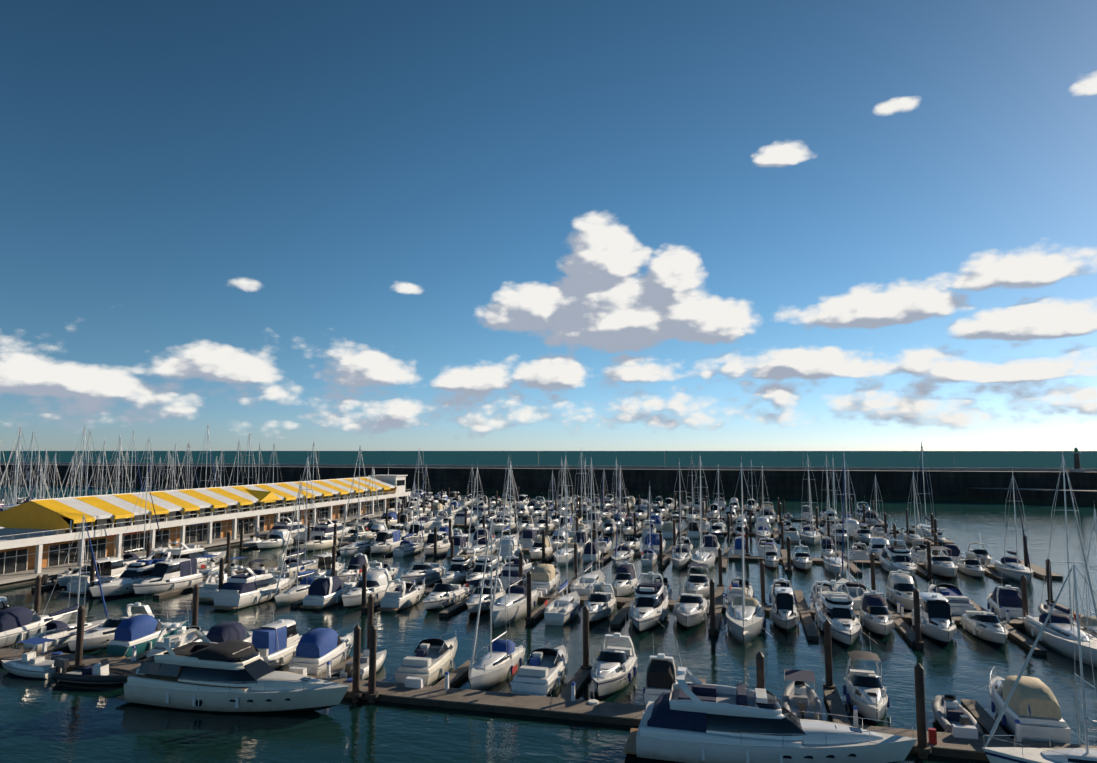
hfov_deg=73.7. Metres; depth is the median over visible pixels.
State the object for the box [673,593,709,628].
cruiser boat
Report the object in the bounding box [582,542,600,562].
cruiser boat
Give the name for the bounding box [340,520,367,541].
cruiser boat
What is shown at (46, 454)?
sail boat
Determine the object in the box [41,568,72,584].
boat
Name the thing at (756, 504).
sail boat
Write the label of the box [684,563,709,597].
cruiser boat
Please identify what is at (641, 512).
cruiser boat
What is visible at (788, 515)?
boat
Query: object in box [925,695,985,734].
boat
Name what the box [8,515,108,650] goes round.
sail boat
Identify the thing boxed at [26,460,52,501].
sail boat
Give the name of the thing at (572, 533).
sail boat
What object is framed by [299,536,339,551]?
cruiser boat
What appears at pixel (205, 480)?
sail boat
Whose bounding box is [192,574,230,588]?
boat
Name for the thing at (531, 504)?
cruiser boat
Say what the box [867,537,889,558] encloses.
cruiser boat
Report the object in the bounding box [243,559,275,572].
boat
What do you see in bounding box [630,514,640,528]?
cruiser boat
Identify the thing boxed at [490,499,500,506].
cruiser boat
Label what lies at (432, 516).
cruiser boat
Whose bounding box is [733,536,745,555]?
cruiser boat
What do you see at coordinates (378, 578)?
cruiser boat
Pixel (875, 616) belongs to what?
cruiser boat
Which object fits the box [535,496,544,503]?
cruiser boat
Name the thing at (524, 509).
cruiser boat
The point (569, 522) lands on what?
pilot boat
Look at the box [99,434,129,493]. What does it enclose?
sail boat
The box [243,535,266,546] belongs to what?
boat
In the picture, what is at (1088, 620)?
sail boat
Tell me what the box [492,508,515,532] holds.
cruiser boat
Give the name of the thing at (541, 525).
cruiser boat
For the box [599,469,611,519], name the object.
sail boat
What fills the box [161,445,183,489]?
sail boat
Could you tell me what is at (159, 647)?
cruiser boat
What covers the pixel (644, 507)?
fly boat
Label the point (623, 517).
cruiser boat
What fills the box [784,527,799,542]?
cruiser boat
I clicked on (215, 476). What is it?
sail boat
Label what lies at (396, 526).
pilot boat
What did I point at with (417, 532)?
pilot boat
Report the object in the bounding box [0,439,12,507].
sail boat
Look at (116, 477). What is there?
sail boat
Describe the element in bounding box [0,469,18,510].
sail boat
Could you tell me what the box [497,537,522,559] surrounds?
cruiser boat
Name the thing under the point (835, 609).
fly boat
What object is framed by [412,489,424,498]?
fly boat
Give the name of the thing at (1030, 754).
sail boat
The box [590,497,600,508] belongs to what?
cruiser boat
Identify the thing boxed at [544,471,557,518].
sail boat
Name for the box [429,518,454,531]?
cruiser boat
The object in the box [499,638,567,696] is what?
cruiser boat
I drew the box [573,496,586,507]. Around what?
cruiser boat
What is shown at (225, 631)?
cruiser boat
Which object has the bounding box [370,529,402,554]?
pilot boat
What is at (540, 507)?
fly boat
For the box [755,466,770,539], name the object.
sail boat
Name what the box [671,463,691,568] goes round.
sail boat
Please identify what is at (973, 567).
cruiser boat
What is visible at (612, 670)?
cruiser boat
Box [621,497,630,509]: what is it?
pilot boat
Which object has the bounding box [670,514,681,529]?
pilot boat
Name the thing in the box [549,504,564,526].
cruiser boat
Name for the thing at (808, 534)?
sail boat
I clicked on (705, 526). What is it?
sail boat
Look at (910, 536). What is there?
sail boat
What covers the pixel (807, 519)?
boat
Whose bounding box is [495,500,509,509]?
cruiser boat
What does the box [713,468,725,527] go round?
sail boat
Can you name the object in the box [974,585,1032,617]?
cruiser boat
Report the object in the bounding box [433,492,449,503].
fly boat
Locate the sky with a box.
[0,0,1096,450]
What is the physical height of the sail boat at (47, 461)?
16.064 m
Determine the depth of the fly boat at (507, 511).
159.36 m
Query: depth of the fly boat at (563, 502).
191.17 m
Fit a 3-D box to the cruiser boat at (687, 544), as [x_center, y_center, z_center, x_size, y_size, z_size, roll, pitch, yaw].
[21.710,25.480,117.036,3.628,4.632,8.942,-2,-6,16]
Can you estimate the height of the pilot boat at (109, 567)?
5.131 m
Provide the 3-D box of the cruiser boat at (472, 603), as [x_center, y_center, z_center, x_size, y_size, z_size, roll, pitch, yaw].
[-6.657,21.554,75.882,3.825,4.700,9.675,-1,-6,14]
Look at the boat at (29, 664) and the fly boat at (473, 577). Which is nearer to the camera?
the boat at (29, 664)
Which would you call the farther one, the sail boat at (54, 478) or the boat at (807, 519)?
the boat at (807, 519)
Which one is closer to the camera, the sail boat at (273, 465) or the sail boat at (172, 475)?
the sail boat at (172, 475)
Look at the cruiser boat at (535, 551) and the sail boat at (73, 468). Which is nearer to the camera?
the cruiser boat at (535, 551)
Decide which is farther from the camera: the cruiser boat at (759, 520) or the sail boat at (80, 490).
the cruiser boat at (759, 520)
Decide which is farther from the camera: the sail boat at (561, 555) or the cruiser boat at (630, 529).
the cruiser boat at (630, 529)
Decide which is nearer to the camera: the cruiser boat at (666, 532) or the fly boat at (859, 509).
the cruiser boat at (666, 532)
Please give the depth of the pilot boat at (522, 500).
210.86 m
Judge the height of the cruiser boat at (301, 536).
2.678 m
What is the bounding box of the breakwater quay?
[962,488,1096,505]
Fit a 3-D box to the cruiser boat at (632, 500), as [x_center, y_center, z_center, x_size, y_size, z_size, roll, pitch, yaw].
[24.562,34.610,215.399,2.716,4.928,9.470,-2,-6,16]
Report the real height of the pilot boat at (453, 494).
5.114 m
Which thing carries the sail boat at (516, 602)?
on the water
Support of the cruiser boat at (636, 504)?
on the water
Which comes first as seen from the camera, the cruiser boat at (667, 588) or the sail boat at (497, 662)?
the sail boat at (497, 662)
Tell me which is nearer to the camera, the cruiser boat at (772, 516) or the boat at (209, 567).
the boat at (209, 567)
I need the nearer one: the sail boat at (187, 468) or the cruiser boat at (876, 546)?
the cruiser boat at (876, 546)
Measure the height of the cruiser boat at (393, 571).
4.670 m
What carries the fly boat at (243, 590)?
on the water
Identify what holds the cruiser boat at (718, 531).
on the water
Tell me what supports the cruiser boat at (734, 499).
on the water
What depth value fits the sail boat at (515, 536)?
126.95 m
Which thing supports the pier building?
on the water
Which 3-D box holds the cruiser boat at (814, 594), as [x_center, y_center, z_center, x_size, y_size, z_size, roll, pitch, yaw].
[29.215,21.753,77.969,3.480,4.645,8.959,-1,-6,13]
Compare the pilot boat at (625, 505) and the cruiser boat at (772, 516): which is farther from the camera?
the pilot boat at (625, 505)
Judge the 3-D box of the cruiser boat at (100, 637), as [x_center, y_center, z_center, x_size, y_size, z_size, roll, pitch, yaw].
[-36.717,20.205,62.037,3.079,4.730,9.058,-1,-5,16]
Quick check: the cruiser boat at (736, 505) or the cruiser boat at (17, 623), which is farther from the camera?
the cruiser boat at (736, 505)
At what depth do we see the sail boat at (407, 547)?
115.50 m
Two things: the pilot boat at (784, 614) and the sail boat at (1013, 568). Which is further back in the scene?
the sail boat at (1013, 568)
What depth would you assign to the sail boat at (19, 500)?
214.82 m
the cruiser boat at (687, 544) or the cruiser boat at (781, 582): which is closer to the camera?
the cruiser boat at (781, 582)
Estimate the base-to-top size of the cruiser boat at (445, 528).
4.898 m
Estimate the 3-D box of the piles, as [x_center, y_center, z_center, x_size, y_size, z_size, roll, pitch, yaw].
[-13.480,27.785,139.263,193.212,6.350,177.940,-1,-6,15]
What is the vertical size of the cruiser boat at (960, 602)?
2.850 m
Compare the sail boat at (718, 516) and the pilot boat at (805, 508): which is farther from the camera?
the pilot boat at (805, 508)
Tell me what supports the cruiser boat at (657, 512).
on the water
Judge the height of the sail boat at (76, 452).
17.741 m
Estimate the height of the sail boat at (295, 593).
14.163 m
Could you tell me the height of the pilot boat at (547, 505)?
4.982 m
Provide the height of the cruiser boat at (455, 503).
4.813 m
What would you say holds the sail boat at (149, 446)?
on the water
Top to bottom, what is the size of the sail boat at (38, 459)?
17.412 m
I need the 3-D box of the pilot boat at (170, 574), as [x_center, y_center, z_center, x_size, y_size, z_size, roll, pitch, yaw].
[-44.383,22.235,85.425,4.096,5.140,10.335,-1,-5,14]
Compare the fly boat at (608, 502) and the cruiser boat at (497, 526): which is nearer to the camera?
the cruiser boat at (497, 526)
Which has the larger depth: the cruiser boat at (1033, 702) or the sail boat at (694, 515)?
the sail boat at (694, 515)
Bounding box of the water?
[0,451,1096,762]
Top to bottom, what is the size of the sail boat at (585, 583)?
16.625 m
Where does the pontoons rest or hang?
on the water
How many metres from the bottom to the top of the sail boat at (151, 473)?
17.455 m
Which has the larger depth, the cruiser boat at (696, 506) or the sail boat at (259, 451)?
the cruiser boat at (696, 506)
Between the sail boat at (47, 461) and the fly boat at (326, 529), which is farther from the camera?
the sail boat at (47, 461)
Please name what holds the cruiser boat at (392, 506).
on the water
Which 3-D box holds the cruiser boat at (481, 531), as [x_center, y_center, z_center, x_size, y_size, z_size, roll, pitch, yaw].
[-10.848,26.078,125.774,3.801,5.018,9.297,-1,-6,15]
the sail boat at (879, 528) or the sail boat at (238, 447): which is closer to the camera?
the sail boat at (879, 528)
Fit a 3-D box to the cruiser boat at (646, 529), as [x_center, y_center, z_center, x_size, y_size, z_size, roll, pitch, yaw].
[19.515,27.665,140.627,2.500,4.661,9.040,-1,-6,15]
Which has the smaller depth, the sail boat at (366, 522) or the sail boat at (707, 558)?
the sail boat at (707, 558)
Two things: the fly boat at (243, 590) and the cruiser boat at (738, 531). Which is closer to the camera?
the fly boat at (243, 590)
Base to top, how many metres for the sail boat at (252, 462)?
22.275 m
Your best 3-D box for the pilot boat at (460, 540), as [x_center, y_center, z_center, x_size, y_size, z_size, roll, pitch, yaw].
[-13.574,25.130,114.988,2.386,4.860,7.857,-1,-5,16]
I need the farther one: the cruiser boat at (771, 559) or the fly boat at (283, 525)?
the fly boat at (283, 525)
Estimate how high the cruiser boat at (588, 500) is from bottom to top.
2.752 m
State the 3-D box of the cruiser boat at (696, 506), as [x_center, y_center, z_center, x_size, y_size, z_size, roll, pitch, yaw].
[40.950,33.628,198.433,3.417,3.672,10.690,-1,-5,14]
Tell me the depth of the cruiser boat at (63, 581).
86.38 m
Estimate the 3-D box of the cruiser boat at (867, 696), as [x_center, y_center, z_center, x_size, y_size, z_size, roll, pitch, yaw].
[20.146,18.722,46.222,2.575,4.705,7.775,-1,-6,16]
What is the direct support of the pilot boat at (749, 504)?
on the water
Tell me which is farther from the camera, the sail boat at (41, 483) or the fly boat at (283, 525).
the sail boat at (41, 483)
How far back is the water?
60.87 m
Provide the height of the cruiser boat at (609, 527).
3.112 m
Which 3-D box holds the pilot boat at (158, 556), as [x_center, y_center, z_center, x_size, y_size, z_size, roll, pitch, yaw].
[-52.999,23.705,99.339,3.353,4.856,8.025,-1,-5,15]
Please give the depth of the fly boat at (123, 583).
82.95 m
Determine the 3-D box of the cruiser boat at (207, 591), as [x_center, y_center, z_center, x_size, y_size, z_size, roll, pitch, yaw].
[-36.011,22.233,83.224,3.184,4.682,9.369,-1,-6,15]
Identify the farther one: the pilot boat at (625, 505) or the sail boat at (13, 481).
the pilot boat at (625, 505)
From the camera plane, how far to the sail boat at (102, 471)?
131.10 m
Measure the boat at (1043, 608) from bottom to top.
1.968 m
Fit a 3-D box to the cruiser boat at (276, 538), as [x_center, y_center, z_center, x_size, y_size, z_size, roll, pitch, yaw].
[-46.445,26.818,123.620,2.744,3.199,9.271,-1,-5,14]
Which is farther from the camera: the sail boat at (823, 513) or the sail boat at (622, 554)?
the sail boat at (823, 513)
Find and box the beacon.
[1070,447,1085,471]
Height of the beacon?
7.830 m
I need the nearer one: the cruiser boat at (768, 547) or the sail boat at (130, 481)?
the cruiser boat at (768, 547)
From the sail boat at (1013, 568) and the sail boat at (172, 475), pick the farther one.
the sail boat at (172, 475)
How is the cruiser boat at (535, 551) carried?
on the water
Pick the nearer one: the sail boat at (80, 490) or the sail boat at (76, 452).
the sail boat at (80, 490)
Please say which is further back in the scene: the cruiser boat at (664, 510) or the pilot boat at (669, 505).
the pilot boat at (669, 505)
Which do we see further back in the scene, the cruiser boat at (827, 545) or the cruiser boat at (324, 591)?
the cruiser boat at (827, 545)
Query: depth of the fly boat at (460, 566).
89.56 m
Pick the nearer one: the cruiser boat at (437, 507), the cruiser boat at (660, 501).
the cruiser boat at (437, 507)
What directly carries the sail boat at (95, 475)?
on the water
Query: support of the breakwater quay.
on the water
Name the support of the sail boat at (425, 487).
on the water
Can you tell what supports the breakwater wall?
on the water
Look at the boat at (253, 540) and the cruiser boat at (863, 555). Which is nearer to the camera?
the cruiser boat at (863, 555)
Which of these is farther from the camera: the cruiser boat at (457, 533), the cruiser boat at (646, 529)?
the cruiser boat at (646, 529)
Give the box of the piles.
[33,486,1054,758]
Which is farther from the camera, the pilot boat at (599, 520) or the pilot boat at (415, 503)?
the pilot boat at (415, 503)
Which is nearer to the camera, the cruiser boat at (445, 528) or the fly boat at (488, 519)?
the cruiser boat at (445, 528)
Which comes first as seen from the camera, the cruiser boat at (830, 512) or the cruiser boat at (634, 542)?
the cruiser boat at (634, 542)
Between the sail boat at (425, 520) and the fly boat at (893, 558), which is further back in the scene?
the sail boat at (425, 520)
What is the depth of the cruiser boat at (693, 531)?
136.53 m
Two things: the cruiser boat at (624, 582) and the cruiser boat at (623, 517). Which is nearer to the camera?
the cruiser boat at (624, 582)
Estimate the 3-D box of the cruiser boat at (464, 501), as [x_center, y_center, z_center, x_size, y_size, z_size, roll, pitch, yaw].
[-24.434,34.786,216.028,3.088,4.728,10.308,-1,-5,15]
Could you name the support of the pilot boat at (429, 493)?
on the water
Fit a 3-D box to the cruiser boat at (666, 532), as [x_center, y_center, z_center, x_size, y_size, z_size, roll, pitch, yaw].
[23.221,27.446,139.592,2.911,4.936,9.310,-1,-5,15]
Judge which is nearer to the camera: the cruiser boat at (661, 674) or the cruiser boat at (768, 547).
the cruiser boat at (661, 674)
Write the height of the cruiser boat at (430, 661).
2.792 m
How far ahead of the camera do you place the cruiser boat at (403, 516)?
151.77 m
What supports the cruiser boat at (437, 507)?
on the water
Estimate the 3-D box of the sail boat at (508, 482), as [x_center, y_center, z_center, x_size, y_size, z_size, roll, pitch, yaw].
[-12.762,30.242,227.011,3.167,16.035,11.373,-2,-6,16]
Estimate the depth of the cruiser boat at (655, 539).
115.46 m
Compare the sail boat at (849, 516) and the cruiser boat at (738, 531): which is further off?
the sail boat at (849, 516)
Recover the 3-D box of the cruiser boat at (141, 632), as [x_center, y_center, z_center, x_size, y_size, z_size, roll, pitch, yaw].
[-32.865,20.746,60.198,3.256,3.272,8.162,-1,-6,16]
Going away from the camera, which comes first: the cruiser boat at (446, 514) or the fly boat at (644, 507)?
the cruiser boat at (446, 514)
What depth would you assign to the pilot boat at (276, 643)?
55.07 m
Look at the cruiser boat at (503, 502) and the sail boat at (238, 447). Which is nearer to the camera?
the sail boat at (238, 447)
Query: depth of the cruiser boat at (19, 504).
196.55 m
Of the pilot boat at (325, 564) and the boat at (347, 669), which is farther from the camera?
the pilot boat at (325, 564)
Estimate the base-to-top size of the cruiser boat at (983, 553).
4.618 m
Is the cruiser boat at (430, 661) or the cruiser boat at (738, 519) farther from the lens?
the cruiser boat at (738, 519)
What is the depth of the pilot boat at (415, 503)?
188.81 m
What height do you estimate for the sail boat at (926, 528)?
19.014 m
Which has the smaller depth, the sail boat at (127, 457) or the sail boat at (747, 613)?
the sail boat at (747, 613)
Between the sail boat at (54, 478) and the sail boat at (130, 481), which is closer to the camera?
the sail boat at (54, 478)
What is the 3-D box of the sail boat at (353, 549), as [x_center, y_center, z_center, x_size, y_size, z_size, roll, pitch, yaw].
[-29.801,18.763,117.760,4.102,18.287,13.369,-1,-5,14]
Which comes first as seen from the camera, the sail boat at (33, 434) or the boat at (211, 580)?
the boat at (211, 580)
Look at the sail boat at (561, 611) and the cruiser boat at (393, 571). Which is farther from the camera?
the cruiser boat at (393, 571)
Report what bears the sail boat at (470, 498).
on the water
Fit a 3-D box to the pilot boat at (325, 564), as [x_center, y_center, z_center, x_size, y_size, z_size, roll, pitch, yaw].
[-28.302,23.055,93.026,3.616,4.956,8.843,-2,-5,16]
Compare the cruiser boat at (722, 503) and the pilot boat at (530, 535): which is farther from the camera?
the cruiser boat at (722, 503)
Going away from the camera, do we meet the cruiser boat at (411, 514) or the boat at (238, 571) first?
the boat at (238, 571)
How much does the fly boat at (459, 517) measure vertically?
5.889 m
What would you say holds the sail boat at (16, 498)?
on the water
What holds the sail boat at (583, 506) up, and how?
on the water
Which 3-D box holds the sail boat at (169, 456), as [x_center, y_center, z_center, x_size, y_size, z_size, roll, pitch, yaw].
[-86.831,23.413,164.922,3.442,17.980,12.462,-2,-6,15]
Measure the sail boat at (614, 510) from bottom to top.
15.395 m
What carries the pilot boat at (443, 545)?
on the water
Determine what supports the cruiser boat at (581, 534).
on the water
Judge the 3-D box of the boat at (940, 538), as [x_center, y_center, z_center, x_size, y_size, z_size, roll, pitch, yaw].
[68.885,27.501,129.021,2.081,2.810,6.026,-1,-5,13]
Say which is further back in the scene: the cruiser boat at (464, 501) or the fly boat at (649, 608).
the cruiser boat at (464, 501)
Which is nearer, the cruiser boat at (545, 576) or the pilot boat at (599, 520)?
the cruiser boat at (545, 576)
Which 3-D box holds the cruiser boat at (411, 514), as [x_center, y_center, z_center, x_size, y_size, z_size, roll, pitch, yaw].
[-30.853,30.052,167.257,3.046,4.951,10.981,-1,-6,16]
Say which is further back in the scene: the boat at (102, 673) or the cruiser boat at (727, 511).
the cruiser boat at (727, 511)
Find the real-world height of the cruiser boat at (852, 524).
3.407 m
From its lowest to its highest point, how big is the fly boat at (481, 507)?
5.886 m
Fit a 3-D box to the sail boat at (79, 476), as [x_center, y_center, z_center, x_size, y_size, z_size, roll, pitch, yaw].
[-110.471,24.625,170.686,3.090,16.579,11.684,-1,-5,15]
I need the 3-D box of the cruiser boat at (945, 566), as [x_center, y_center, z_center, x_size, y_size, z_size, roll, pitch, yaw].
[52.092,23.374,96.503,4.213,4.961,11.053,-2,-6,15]
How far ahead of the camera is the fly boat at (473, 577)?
88.82 m
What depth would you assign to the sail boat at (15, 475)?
136.71 m
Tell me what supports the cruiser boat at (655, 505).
on the water
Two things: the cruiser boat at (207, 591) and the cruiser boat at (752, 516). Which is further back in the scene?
the cruiser boat at (752, 516)
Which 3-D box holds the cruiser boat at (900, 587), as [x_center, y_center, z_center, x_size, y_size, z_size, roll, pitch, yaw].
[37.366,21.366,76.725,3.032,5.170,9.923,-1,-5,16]
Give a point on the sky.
(293, 225)
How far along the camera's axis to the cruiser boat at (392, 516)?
154.75 m
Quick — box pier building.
[0,463,410,587]
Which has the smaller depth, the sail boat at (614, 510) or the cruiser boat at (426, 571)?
the cruiser boat at (426, 571)
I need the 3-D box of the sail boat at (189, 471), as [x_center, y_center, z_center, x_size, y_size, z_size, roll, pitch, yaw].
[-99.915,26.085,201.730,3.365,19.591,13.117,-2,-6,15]
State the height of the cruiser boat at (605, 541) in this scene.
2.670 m
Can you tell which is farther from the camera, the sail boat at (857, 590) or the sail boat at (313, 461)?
the sail boat at (313, 461)
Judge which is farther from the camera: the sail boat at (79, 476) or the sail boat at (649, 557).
the sail boat at (79, 476)
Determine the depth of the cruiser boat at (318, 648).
53.60 m
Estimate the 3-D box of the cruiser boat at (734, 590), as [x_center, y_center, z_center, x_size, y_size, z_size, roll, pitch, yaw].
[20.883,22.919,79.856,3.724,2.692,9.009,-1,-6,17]
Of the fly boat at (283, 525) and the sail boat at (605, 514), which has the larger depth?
the sail boat at (605, 514)
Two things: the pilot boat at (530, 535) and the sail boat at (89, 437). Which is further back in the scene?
the sail boat at (89, 437)
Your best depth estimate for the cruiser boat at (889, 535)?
126.20 m
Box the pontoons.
[0,498,1096,760]
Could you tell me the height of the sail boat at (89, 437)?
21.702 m
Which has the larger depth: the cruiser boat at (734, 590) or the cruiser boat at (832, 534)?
the cruiser boat at (832, 534)
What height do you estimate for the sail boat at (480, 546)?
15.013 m
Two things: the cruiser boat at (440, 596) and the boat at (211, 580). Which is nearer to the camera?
the cruiser boat at (440, 596)
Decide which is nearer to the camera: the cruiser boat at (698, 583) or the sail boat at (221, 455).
the cruiser boat at (698, 583)
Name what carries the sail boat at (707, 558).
on the water
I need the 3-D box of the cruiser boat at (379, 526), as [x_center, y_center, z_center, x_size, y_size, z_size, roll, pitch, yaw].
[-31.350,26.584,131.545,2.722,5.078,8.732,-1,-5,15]
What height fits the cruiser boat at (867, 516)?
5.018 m
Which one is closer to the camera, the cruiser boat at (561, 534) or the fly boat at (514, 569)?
the fly boat at (514, 569)
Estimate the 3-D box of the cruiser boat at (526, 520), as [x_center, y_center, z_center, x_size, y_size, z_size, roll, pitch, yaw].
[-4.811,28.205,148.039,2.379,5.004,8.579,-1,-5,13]
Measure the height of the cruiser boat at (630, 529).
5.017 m
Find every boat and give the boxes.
[0,425,39,507]
[0,435,32,511]
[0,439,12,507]
[0,444,29,509]
[0,451,33,503]
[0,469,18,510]
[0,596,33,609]
[0,606,71,646]
[1,637,63,678]
[5,499,34,508]
[7,430,51,507]
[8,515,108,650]
[12,460,38,503]
[13,451,49,506]
[24,456,55,500]
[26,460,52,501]
[28,447,59,500]
[31,469,49,498]
[39,453,63,498]
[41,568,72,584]
[52,658,135,684]
[57,565,96,588]
[58,427,96,496]
[59,457,79,496]
[62,554,125,593]
[64,449,84,496]
[65,454,90,495]
[67,589,162,652]
[69,430,105,496]
[85,440,112,494]
[85,456,105,495]
[89,543,170,598]
[92,614,187,657]
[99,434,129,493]
[102,441,128,493]
[107,457,125,493]
[113,429,142,493]
[114,450,133,493]
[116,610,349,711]
[117,472,163,566]
[132,440,157,491]
[132,551,205,595]
[136,606,224,658]
[142,450,160,491]
[143,547,171,559]
[149,457,168,491]
[153,448,176,490]
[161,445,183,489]
[161,536,225,568]
[164,455,180,490]
[175,445,197,489]
[176,440,198,489]
[191,423,216,487]
[192,564,231,601]
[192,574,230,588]
[196,555,226,575]
[206,456,221,487]
[206,620,267,642]
[210,553,295,609]
[212,452,229,486]
[218,557,255,575]
[228,440,248,485]
[236,434,257,484]
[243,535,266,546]
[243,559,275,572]
[251,444,266,484]
[252,616,309,668]
[257,529,294,549]
[265,443,282,482]
[267,516,315,537]
[269,458,323,577]
[274,476,319,605]
[278,625,354,675]
[294,527,313,539]
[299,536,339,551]
[299,550,344,578]
[299,568,359,608]
[305,443,319,479]
[310,514,353,537]
[333,645,386,679]
[337,545,369,581]
[339,441,376,557]
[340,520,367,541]
[341,555,395,608]
[347,515,362,525]
[355,468,380,529]
[358,552,398,579]
[362,519,386,537]
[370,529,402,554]
[372,508,397,526]
[377,565,425,610]
[385,630,457,685]
[386,523,408,539]
[388,500,403,510]
[393,475,423,556]
[400,513,415,529]
[401,563,445,584]
[403,497,420,507]
[403,508,423,520]
[404,501,417,513]
[405,450,434,531]
[405,516,431,542]
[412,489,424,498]
[414,501,430,513]
[420,467,431,504]
[422,498,434,505]
[423,489,432,497]
[423,505,439,520]
[423,527,449,555]
[423,583,472,611]
[429,502,446,515]
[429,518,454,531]
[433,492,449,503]
[434,510,454,521]
[436,498,449,507]
[439,525,453,538]
[441,502,460,514]
[441,544,476,584]
[446,525,470,539]
[446,526,471,556]
[450,491,459,499]
[450,499,462,509]
[453,506,476,523]
[458,496,471,506]
[466,463,495,557]
[466,466,476,501]
[466,535,503,587]
[466,576,504,614]
[469,518,525,690]
[470,528,495,545]
[471,499,491,517]
[474,508,497,530]
[490,473,518,544]
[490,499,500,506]
[492,461,544,627]
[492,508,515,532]
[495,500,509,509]
[496,503,517,521]
[496,546,538,590]
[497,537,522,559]
[499,455,513,500]
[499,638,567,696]
[506,496,516,506]
[516,495,529,506]
[517,505,528,516]
[518,514,533,532]
[519,525,539,547]
[527,499,538,511]
[529,534,554,560]
[531,497,546,517]
[531,506,548,525]
[531,564,560,593]
[534,512,553,533]
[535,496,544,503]
[542,500,553,509]
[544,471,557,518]
[544,485,579,625]
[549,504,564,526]
[550,523,569,548]
[553,455,583,566]
[554,458,564,503]
[558,496,573,512]
[560,516,572,530]
[563,457,604,595]
[567,452,590,537]
[567,507,574,515]
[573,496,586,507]
[573,530,590,548]
[575,458,590,513]
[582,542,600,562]
[583,582,621,623]
[584,497,590,504]
[587,510,601,527]
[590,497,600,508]
[590,622,637,698]
[595,536,611,550]
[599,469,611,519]
[602,490,613,508]
[602,519,616,534]
[609,459,619,513]
[611,475,633,567]
[612,562,637,596]
[613,512,625,527]
[616,464,626,517]
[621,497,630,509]
[622,517,636,535]
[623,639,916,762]
[624,536,639,550]
[627,494,635,505]
[628,572,674,632]
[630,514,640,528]
[634,499,642,509]
[636,505,646,519]
[639,646,678,704]
[640,500,652,514]
[641,481,656,565]
[641,514,655,537]
[642,532,665,552]
[648,514,662,528]
[651,510,662,517]
[652,502,661,509]
[654,576,671,599]
[655,496,662,505]
[657,506,668,515]
[661,516,677,538]
[665,498,673,509]
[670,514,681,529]
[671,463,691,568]
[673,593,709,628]
[675,536,692,552]
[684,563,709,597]
[685,457,699,522]
[687,517,699,537]
[691,456,715,572]
[693,498,705,511]
[694,457,708,530]
[699,532,719,552]
[708,519,724,538]
[709,503,719,516]
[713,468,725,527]
[715,497,725,506]
[724,506,736,521]
[725,462,772,644]
[725,577,754,602]
[729,499,738,511]
[730,498,737,502]
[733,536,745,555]
[734,514,745,536]
[735,515,747,527]
[746,499,755,510]
[746,510,756,522]
[748,460,758,507]
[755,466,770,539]
[755,517,770,531]
[756,537,779,555]
[760,501,774,515]
[760,509,774,523]
[760,542,781,568]
[766,571,799,606]
[769,575,805,630]
[777,669,824,720]
[783,520,791,527]
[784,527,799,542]
[785,511,792,517]
[792,542,815,570]
[800,455,820,544]
[800,517,814,529]
[801,505,811,518]
[804,580,836,604]
[805,512,814,522]
[809,574,873,646]
[820,455,833,518]
[820,536,834,557]
[822,458,855,576]
[824,519,840,532]
[825,503,838,522]
[830,523,849,542]
[834,453,870,609]
[843,632,889,724]
[844,470,855,520]
[844,519,859,534]
[849,539,868,559]
[853,523,872,543]
[855,501,869,519]
[859,586,904,636]
[865,510,880,525]
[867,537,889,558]
[870,474,884,535]
[878,534,927,576]
[885,527,904,545]
[885,562,920,611]
[903,471,923,544]
[904,589,971,644]
[909,539,932,561]
[917,441,942,536]
[921,544,969,578]
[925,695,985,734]
[928,579,976,614]
[929,529,945,543]
[934,544,962,562]
[956,542,986,577]
[956,610,1025,645]
[965,540,992,563]
[968,666,1084,743]
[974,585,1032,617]
[982,557,1096,762]
[993,468,1046,583]
[1013,449,1096,666]
[1033,601,1072,620]
[1074,506,1096,637]
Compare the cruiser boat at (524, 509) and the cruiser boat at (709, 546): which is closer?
the cruiser boat at (709, 546)
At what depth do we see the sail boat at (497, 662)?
52.30 m
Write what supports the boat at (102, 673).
on the water
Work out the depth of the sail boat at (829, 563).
98.62 m
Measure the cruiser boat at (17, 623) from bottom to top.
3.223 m
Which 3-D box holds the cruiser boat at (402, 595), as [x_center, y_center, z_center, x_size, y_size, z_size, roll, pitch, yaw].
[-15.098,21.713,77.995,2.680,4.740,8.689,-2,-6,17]
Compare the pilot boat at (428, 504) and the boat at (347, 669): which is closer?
the boat at (347, 669)
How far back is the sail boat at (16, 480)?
177.59 m
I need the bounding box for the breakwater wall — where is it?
[0,451,1096,500]
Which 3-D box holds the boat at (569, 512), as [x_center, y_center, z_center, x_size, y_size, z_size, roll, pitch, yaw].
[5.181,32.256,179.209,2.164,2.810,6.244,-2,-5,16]
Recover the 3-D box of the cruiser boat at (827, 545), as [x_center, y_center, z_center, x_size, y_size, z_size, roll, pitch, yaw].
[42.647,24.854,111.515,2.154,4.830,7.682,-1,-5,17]
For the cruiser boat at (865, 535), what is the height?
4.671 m
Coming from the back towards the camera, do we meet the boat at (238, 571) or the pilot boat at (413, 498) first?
the pilot boat at (413, 498)
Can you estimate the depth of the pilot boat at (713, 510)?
178.91 m
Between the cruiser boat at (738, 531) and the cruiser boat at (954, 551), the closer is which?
the cruiser boat at (954, 551)

